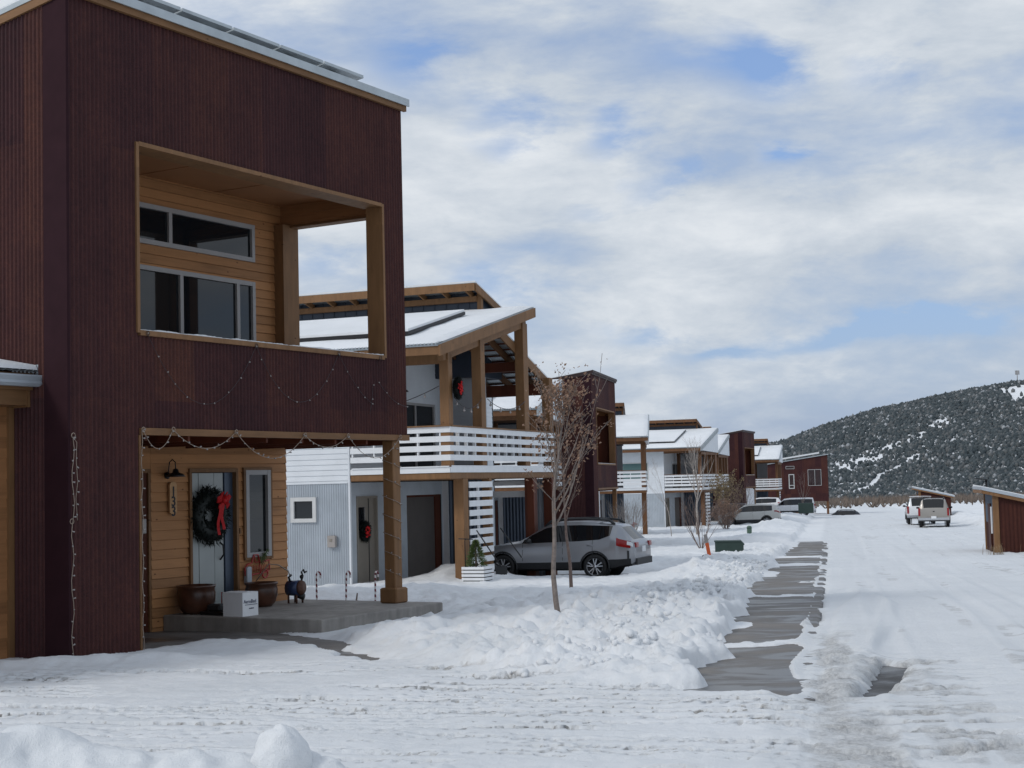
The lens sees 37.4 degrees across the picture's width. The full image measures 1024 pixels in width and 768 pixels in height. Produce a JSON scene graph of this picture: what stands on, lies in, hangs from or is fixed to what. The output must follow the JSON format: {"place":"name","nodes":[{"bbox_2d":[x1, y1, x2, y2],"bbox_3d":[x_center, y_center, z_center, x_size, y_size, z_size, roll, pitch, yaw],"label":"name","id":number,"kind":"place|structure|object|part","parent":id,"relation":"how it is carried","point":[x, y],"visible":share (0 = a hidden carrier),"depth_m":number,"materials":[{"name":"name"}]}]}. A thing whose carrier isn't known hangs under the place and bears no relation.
{"place":"outdoors","nodes":[
{"label":"outdoors","id":0,"kind":"place"},
{"bbox_2d":[200,592,222,615],"bbox_3d":[-4.224,3.195,22.022,0.440,0.305,0.470,-4,-4,30],"label":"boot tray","id":1,"kind":"object","parent":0,"point":[215,609],"visible":0.52,"depth_m":21.87,"materials":[{"name":"black rubber"}]},
{"bbox_2d":[143,631,379,674],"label":"walkway","id":2,"kind":"structure","parent":0,"point":[157,639],"depth_m":20.32,"materials":[{"name":"concrete"}]},
{"bbox_2d":[0,500,1023,767],"bbox_3d":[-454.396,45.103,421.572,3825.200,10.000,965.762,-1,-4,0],"label":"snow ground","id":3,"kind":"structure","parent":0,"point":[936,608],"depth_m":14.43,"materials":[{"name":"white snow"}]},
{"bbox_2d":[0,0,409,658],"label":"rust house","id":4,"kind":"structure","parent":3,"relation":"on","point":[174,178],"depth_m":19.75,"materials":[{"name":"metal"}]},
{"bbox_2d":[70,432,79,655],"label":"string lights","id":5,"kind":"object","parent":4,"relation":"attached to","point":[74,449],"visible":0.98,"depth_m":17.62},
{"bbox_2d":[140,430,145,649],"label":"string lights","id":6,"kind":"object","parent":4,"relation":"attached to","point":[142,534],"visible":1,"depth_m":18.55},
{"bbox_2d":[141,473,147,632],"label":"string lights","id":7,"kind":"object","parent":4,"relation":"in","point":[144,495],"depth_m":21.88},
{"bbox_2d":[140,202,254,262],"bbox_3d":[-5.130,-2.335,22.682,0.080,0.600,3.820,-4,-4,30],"label":"window","id":8,"kind":"structure","parent":4,"relation":"in","point":[161,226],"depth_m":23.17,"materials":[{"name":"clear glass"}]},
{"bbox_2d":[140,264,255,340],"bbox_3d":[-5.086,-0.579,22.565,0.080,2.280,3.820,-4,-4,30],"label":"sliding door","id":9,"kind":"structure","parent":4,"relation":"in","point":[172,300],"depth_m":23.11,"materials":[{"name":"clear glass"}]},
{"bbox_2d":[185,484,232,547],"bbox_3d":[-4.567,2.001,22.986,0.349,1.012,1.047,-4,-4,30],"label":"wreath","id":10,"kind":"object","parent":4,"relation":"attached to","point":[214,529],"visible":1,"depth_m":22.96,"materials":[{"name":"green plant"}]},
{"bbox_2d":[192,472,233,603],"bbox_3d":[-4.596,2.463,23.119,0.172,2.220,1.000,-4,-4,30],"label":"front door","id":11,"kind":"structure","parent":4,"relation":"in","point":[211,565],"depth_m":23.22,"materials":[{"name":"grey paint"}]},
{"bbox_2d":[244,549,269,578],"bbox_3d":[-3.989,2.841,23.858,0.092,0.482,0.619,-4,-4,30],"label":"pickup decoration","id":12,"kind":"object","parent":4,"relation":"attached to","point":[261,561],"visible":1,"depth_m":23.91,"materials":[{"name":"red paint"}]},
{"bbox_2d":[246,470,271,557],"bbox_3d":[-4.049,2.053,24.015,0.090,1.370,0.600,-4,-4,30],"label":"window","id":13,"kind":"structure","parent":4,"relation":"in","point":[258,482],"depth_m":24.06,"materials":[{"name":"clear glass"}]},
{"bbox_2d":[141,427,401,458],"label":"string lights","id":14,"kind":"object","parent":4,"relation":"attached to","point":[348,436],"visible":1,"depth_m":20.59},
{"bbox_2d":[256,564,289,580],"bbox_3d":[-3.764,2.965,23.849,0.555,0.274,0.043,0,-4,-18],"label":"cable","id":15,"kind":"object","parent":4,"relation":"on","point":[271,564],"visible":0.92,"depth_m":23.83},
{"bbox_2d":[146,331,408,410],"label":"string lights","id":16,"kind":"object","parent":4,"relation":"attached to","point":[271,377],"visible":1,"depth_m":20.82},
{"bbox_2d":[382,448,402,576],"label":"string lights","id":17,"kind":"object","parent":4,"relation":"attached to","point":[392,517],"visible":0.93,"depth_m":23.36},
{"bbox_2d":[250,724,312,767],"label":"snow chunk","id":18,"kind":"object","parent":3,"relation":"on","point":[281,746],"visible":1,"depth_m":7.56,"materials":[{"name":"white snow"}]},
{"bbox_2d":[163,599,442,632],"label":"porch slab","id":19,"kind":"structure","parent":3,"relation":"on","point":[311,616],"depth_m":21.73,"materials":[{"name":"concrete"}]},
{"bbox_2d":[176,584,215,614],"bbox_3d":[-4.637,3.161,22.213,0.572,0.418,0.572,-4,-4,30],"label":"clay pot","id":20,"kind":"object","parent":19,"relation":"on","point":[194,599],"visible":0.92,"depth_m":21.99,"materials":[{"name":"brown ceramic"}]},
{"bbox_2d":[223,591,257,616],"bbox_3d":[-3.883,3.140,21.656,0.364,0.348,0.340,-4,-4,30],"label":"shipping box","id":21,"kind":"object","parent":19,"relation":"on","point":[240,603],"visible":1,"depth_m":21.53,"materials":[{"name":"white cardboard"}]},
{"bbox_2d":[245,581,277,606],"bbox_3d":[-3.856,3.236,23.284,0.507,0.370,0.507,-4,-4,30],"label":"clay pot","id":22,"kind":"object","parent":19,"relation":"on","point":[267,593],"visible":0.87,"depth_m":23.09,"materials":[{"name":"brown ceramic"}]},
{"bbox_2d":[284,569,306,603],"bbox_3d":[-3.390,3.180,23.812,0.272,0.530,0.300,-3,-4,24],"label":"metal animal sculpture","id":23,"kind":"object","parent":19,"relation":"on","point":[296,589],"visible":1,"depth_m":23.73,"materials":[{"name":"blue metal"}]},
{"bbox_2d":[315,571,320,599],"bbox_3d":[-3.200,3.418,25.043,0.031,0.639,0.141,-4,-4,30],"label":"candy cane","id":24,"kind":"object","parent":3,"relation":"on","point":[317,572],"visible":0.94,"depth_m":24.99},
{"bbox_2d":[311,756,345,767],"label":"snow chunk","id":25,"kind":"object","parent":3,"relation":"on","point":[325,762],"visible":0.88,"depth_m":7.64,"materials":[{"name":"white snow"}]},
{"bbox_2d":[345,571,350,599],"bbox_3d":[-2.707,3.402,24.987,0.031,0.640,0.141,-1,-3,28],"label":"candy cane","id":26,"kind":"object","parent":3,"relation":"on","point":[346,583],"visible":0.94,"depth_m":24.93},
{"bbox_2d":[374,570,378,600],"bbox_3d":[-2.222,3.378,24.844,0.031,0.639,0.141,-1,0,18],"label":"candy cane","id":27,"kind":"object","parent":3,"relation":"on","point":[376,571],"visible":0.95,"depth_m":24.78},
{"bbox_2d":[286,281,557,585],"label":"white house","id":28,"kind":"structure","parent":3,"relation":"on","point":[450,472],"depth_m":40.49,"materials":[{"name":"paint"}]},
{"bbox_2d":[290,497,316,522],"bbox_3d":[-5.418,3.278,39.378,0.750,0.650,0.100,-3,-4,21],"label":"window","id":29,"kind":"structure","parent":28,"relation":"in","point":[302,509],"depth_m":39.37,"materials":[{"name":"white glass"}]},
{"bbox_2d":[327,536,336,547],"bbox_3d":[-4.635,4.058,38.964,0.230,0.300,0.125,-3,-4,21],"label":"meter box","id":30,"kind":"object","parent":28,"relation":"attached to","point":[331,541],"visible":1,"depth_m":38.91,"materials":[{"name":"beige paint"}]},
{"bbox_2d":[359,520,371,542],"bbox_3d":[-3.831,3.888,39.730,0.208,0.656,0.675,-3,-4,21],"label":"wreath","id":31,"kind":"object","parent":28,"relation":"attached to","point":[363,534],"visible":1,"depth_m":39.65,"materials":[{"name":"green plant"}]},
{"bbox_2d":[358,498,374,582],"bbox_3d":[-3.884,4.159,39.867,0.070,2.280,1.080,-3,-4,21],"label":"front door","id":32,"kind":"structure","parent":28,"relation":"in","point":[365,506],"depth_m":39.93,"materials":[{"name":"beige paint"}]},
{"bbox_2d":[399,402,435,466],"bbox_3d":[-2.739,1.506,42.992,0.080,1.930,2.550,-3,-4,21],"label":"sliding door","id":33,"kind":"structure","parent":28,"relation":"in","point":[418,414],"depth_m":43.31,"materials":[{"name":"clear glass"}]},
{"bbox_2d":[407,496,434,576],"bbox_3d":[-2.634,4.354,43.113,0.060,2.260,1.950,-3,-4,21],"label":"garage door","id":34,"kind":"structure","parent":28,"relation":"in","point":[420,510],"depth_m":43.12,"materials":[{"name":"grey metal"}]},
{"bbox_2d":[452,375,464,400],"bbox_3d":[-1.351,0.107,38.381,0.215,0.706,0.598,-3,-4,21],"label":"wreath","id":35,"kind":"object","parent":28,"relation":"attached to","point":[457,387],"visible":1,"depth_m":38.29,"materials":[{"name":"green plant"}]},
{"bbox_2d":[407,386,523,412],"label":"deck lights","id":36,"kind":"object","parent":28,"relation":"attached to","point":[456,403],"visible":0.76,"depth_m":39.30},
{"bbox_2d":[458,530,501,566],"bbox_3d":[-0.789,4.284,38.154,1.120,1.210,0.138,0,-4,-16],"label":"snow shovel handle","id":37,"kind":"object","parent":3,"relation":"on","point":[485,544],"visible":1,"depth_m":38.15,"materials":[{"name":"black metal"}]},
{"bbox_2d":[493,379,563,545],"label":"white house","id":38,"kind":"structure","parent":3,"relation":"on","point":[510,515],"depth_m":67.48,"materials":[{"name":"paint"}]},
{"bbox_2d":[539,435,583,587],"bbox_3d":[1.010,2.615,29.542,0.848,3.184,0.846,-2,-4,10],"label":"young tree","id":39,"kind":"object","parent":3,"relation":"on","point":[568,549],"visible":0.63,"depth_m":29.74,"materials":[{"name":"beige plant"}]},
{"bbox_2d":[522,357,613,611],"bbox_3d":[0.695,1.470,19.791,1.299,3.714,0.945,-4,-5,34],"label":"young tree","id":40,"kind":"object","parent":3,"relation":"on","point":[559,406],"visible":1,"depth_m":19.75,"materials":[{"name":"brown plant"}]},
{"bbox_2d":[530,370,617,521],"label":"rust house","id":41,"kind":"structure","parent":3,"relation":"on","point":[598,473],"depth_m":68.49,"materials":[{"name":"metal"}]},
{"bbox_2d":[600,402,648,533],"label":"white house","id":42,"kind":"structure","parent":3,"relation":"on","point":[629,427],"depth_m":90.21,"materials":[{"name":"paint"}]},
{"bbox_2d":[605,498,658,530],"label":"bare shrub","id":43,"kind":"object","parent":3,"relation":"on","point":[623,512],"visible":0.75,"depth_m":65.68,"materials":[{"name":"brown plant"}]},
{"bbox_2d":[509,556,767,677],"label":"snow clods","id":44,"kind":"object","parent":3,"relation":"on","point":[525,672],"visible":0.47,"depth_m":19.36,"materials":[{"name":"white snow"}]},
{"bbox_2d":[646,462,671,535],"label":"bare tree","id":45,"kind":"object","parent":3,"relation":"on","point":[661,498],"visible":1,"depth_m":83.78,"materials":[{"name":"brown plant"}]},
{"bbox_2d":[622,418,718,526],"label":"white house","id":46,"kind":"structure","parent":3,"relation":"on","point":[667,446],"depth_m":113.84,"materials":[{"name":"paint"}]},
{"bbox_2d":[623,462,648,480],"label":"window","id":47,"kind":"structure","parent":46,"relation":"in","point":[637,465],"depth_m":113.76,"materials":[{"name":"teal glass"}]},
{"bbox_2d":[666,499,668,526],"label":"front door","id":48,"kind":"structure","parent":46,"relation":"in","point":[667,515],"depth_m":113.95,"materials":[{"name":"black paint"}]},
{"bbox_2d":[672,464,677,487],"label":"sliding door","id":49,"kind":"structure","parent":46,"relation":"in","point":[674,466],"depth_m":116.83,"materials":[{"name":"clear glass"}]},
{"bbox_2d":[675,498,679,525],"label":"garage door","id":50,"kind":"structure","parent":46,"relation":"in","point":[677,508],"depth_m":117.23,"materials":[{"name":"grey metal"}]},
{"bbox_2d":[682,439,713,533],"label":"bare tree","id":51,"kind":"object","parent":3,"relation":"on","point":[695,470],"visible":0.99,"depth_m":84.97,"materials":[{"name":"brown plant"}]},
{"bbox_2d":[675,489,728,547],"bbox_3d":[7.648,5.318,60.149,2.512,2.530,2.188,-1,-4,0],"label":"bare shrub","id":52,"kind":"object","parent":3,"relation":"on","point":[699,525],"visible":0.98,"depth_m":60.09,"materials":[{"name":"brown plant"}]},
{"bbox_2d":[702,534,710,555],"bbox_3d":[5.970,5.051,46.357,0.324,0.898,0.190,-1,-4,0],"label":"marker post","id":53,"kind":"object","parent":3,"relation":"on","point":[707,544],"visible":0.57,"depth_m":46.35,"materials":[{"name":"orange plastic"}]},
{"bbox_2d":[699,426,729,510],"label":"white house","id":54,"kind":"structure","parent":3,"relation":"on","point":[723,451],"depth_m":134.36,"materials":[{"name":"paint"}]},
{"bbox_2d":[700,503,745,521],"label":"parked car","id":55,"kind":"object","parent":3,"relation":"on","point":[716,511],"visible":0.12,"depth_m":128.09,"materials":[{"name":"blue paint"}]},
{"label":"windows","id":56,"kind":"part","parent":55,"relation":"part of","materials":[{"name":"black glass"}]},
{"bbox_2d":[706,497,740,528],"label":"dry shrub","id":57,"kind":"object","parent":3,"relation":"on","point":[730,515],"visible":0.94,"depth_m":100.42,"materials":[{"name":"beige plant"}]},
{"bbox_2d":[706,469,744,524],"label":"bare shrub","id":58,"kind":"object","parent":3,"relation":"on","point":[718,489],"visible":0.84,"depth_m":111.41,"materials":[{"name":"brown plant"}]},
{"bbox_2d":[714,540,743,551],"bbox_3d":[8.073,6.253,56.116,1.110,0.900,0.910,-2,-4,8],"label":"utility box","id":59,"kind":"object","parent":3,"relation":"on","point":[729,545],"visible":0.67,"depth_m":55.72,"materials":[{"name":"green metal"}]},
{"bbox_2d":[713,430,755,505],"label":"rust house","id":60,"kind":"structure","parent":3,"relation":"on","point":[741,458],"depth_m":141.43,"materials":[{"name":"metal"}]},
{"bbox_2d":[730,480,756,507],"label":"bare shrub","id":61,"kind":"object","parent":3,"relation":"on","point":[739,498],"visible":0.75,"depth_m":126.48,"materials":[{"name":"brown plant"}]},
{"bbox_2d":[718,504,780,524],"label":"parked car","id":62,"kind":"object","parent":3,"relation":"on","point":[753,513],"visible":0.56,"depth_m":120.42,"materials":[{"name":"silver metal"}]},
{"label":"windows","id":63,"kind":"part","parent":62,"relation":"part of","materials":[{"name":"black glass"}]},
{"bbox_2d":[747,526,751,533],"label":"cable pedestal","id":64,"kind":"object","parent":3,"relation":"on","point":[749,529],"visible":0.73,"depth_m":79.54,"materials":[{"name":"green plastic"}]},
{"bbox_2d":[748,438,782,498],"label":"white house","id":65,"kind":"structure","parent":3,"relation":"on","point":[765,452],"depth_m":160.60,"materials":[{"name":"paint"}]},
{"bbox_2d":[756,497,781,504],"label":"parked car","id":66,"kind":"object","parent":3,"relation":"on","point":[769,500],"visible":0.12,"depth_m":155.69,"materials":[{"name":"white paint"}]},
{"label":"windows","id":67,"kind":"part","parent":66,"relation":"part of","materials":[{"name":"black glass"}]},
{"bbox_2d":[775,497,815,514],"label":"parked car","id":68,"kind":"object","parent":3,"relation":"on","point":[787,505],"visible":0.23,"depth_m":149.34,"materials":[{"name":"white paint"}]},
{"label":"windows","id":69,"kind":"part","parent":68,"relation":"part of","materials":[{"name":"black glass"}]},
{"bbox_2d":[767,452,828,513],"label":"rust house","id":70,"kind":"structure","parent":3,"relation":"on","point":[815,468],"depth_m":176.04,"materials":[{"name":"metal"}]},
{"bbox_2d":[788,474,794,488],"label":"window","id":71,"kind":"structure","parent":70,"relation":"in","point":[793,485],"depth_m":176.19,"materials":[{"name":"white plastic"}]},
{"bbox_2d":[808,469,821,485],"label":"window","id":72,"kind":"structure","parent":70,"relation":"in","point":[819,483],"depth_m":175.81,"materials":[{"name":"grey glass"}]},
{"bbox_2d":[793,472,812,514],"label":"bare tree","id":73,"kind":"object","parent":3,"relation":"on","point":[801,490],"visible":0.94,"depth_m":143.41,"materials":[{"name":"brown plant"}]},
{"bbox_2d":[798,503,813,512],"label":"utility box","id":74,"kind":"object","parent":3,"relation":"on","point":[805,507],"visible":1,"depth_m":141.50,"materials":[{"name":"green metal"}]},
{"bbox_2d":[814,490,1023,508],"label":"valley brush","id":75,"kind":"object","parent":3,"relation":"on","point":[846,502],"visible":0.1,"depth_m":299.61,"materials":[{"name":"brown plant"}]},
{"bbox_2d":[903,496,934,524],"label":"parked truck","id":76,"kind":"object","parent":3,"relation":"on","point":[911,510],"visible":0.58,"depth_m":105.80,"materials":[{"name":"white paint"}]},
{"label":"windows","id":77,"kind":"part","parent":76,"relation":"part of","materials":[{"name":"black glass"}]},
{"bbox_2d":[912,486,954,515],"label":"bin shed","id":78,"kind":"structure","parent":3,"relation":"on","point":[921,492],"depth_m":124.30,"materials":[{"name":"brown wood"}]},
{"bbox_2d":[916,497,951,526],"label":"parked truck","id":79,"kind":"object","parent":3,"relation":"on","point":[933,509],"visible":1,"depth_m":98.00,"materials":[{"name":"beige paint"}]},
{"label":"windows","id":80,"kind":"part","parent":79,"relation":"part of","materials":[{"name":"black glass"}]},
{"bbox_2d":[974,478,987,486],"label":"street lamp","id":81,"kind":"object","parent":3,"relation":"on","point":[986,485],"visible":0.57,"depth_m":99.66,"materials":[{"name":"black metal"}]},
{"bbox_2d":[972,485,1023,552],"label":"bin shed","id":82,"kind":"structure","parent":3,"relation":"on","point":[1004,517],"depth_m":53.37,"materials":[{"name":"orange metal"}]},
{"bbox_2d":[987,503,992,551],"bbox_3d":[17.309,5.302,54.748,0.040,1.950,0.750,-2,-4,12],"label":"shed door","id":83,"kind":"structure","parent":82,"relation":"in","point":[988,504],"depth_m":54.65,"materials":[{"name":"orange metal"}]},
{"bbox_2d":[0,0,1023,441],"label":"sky","id":84,"kind":"structure","parent":0,"point":[775,220],"materials":[{"name":"blue"}]},
{"bbox_2d":[539,574,621,575],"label":"driveway","id":85,"kind":"structure","parent":0,"point":[572,574],"depth_m":44.93,"materials":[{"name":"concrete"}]},
{"bbox_2d":[461,539,493,581],"bbox_3d":[-0.889,4.519,38.154,0.693,1.226,0.722,-3,-4,21],"label":"planter","id":86,"kind":"object","parent":85,"relation":"on","point":[474,574],"visible":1,"depth_m":37.96,"materials":[{"name":"white wood"}]},
{"bbox_2d":[495,528,521,574],"bbox_3d":[-0.091,4.512,40.400,0.730,1.359,0.063,-2,-4,8],"label":"shovel","id":87,"kind":"object","parent":85,"relation":"on","point":[502,570],"visible":0.82,"depth_m":40.39,"materials":[{"name":"black plastic"}]},
{"bbox_2d":[477,517,651,575],"bbox_3d":[1.460,4.707,43.335,4.867,1.741,2.208,-3,-4,21],"label":"parked car","id":88,"kind":"object","parent":85,"relation":"on","point":[602,546],"visible":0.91,"depth_m":42.40,"materials":[{"name":"silver metal"}]},
{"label":"windows","id":89,"kind":"part","parent":88,"relation":"part of","materials":[{"name":"black glass"}]},
{"bbox_2d":[683,541,827,700],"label":"sidewalk","id":90,"kind":"structure","parent":0,"point":[767,668],"depth_m":19.55,"materials":[{"name":"concrete"}]},
{"bbox_2d":[863,666,906,696],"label":"road asphalt","id":91,"kind":"structure","parent":0,"point":[888,678],"depth_m":14.43,"materials":[{"name":"grey asphalt"}]},
{"bbox_2d":[831,509,860,514],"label":"parked car","id":92,"kind":"object","parent":91,"relation":"on","point":[846,512],"visible":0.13,"depth_m":163.88,"materials":[{"name":"blue paint"}]},
{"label":"windows","id":93,"kind":"part","parent":92,"relation":"part of","materials":[{"name":"black glass"}]},
{"bbox_2d":[830,385,1023,494],"bbox_3d":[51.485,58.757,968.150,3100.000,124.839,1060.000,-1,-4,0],"label":"hill","id":94,"kind":"structure","parent":0,"point":[1015,394],"depth_m":751.40,"materials":[{"name":"white snow"}]},
{"bbox_2d":[767,379,1023,499],"bbox_3d":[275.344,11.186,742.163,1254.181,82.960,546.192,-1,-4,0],"label":"juniper wood","id":95,"kind":"object","parent":94,"relation":"on","point":[973,428],"visible":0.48,"depth_m":763.20,"materials":[{"name":"green plant"}]},
{"bbox_2d":[983,544,1003,554],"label":"dry grass","id":96,"kind":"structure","parent":0,"point":[999,552],"depth_m":51.34,"materials":[{"name":"brown plant"}]}
]}

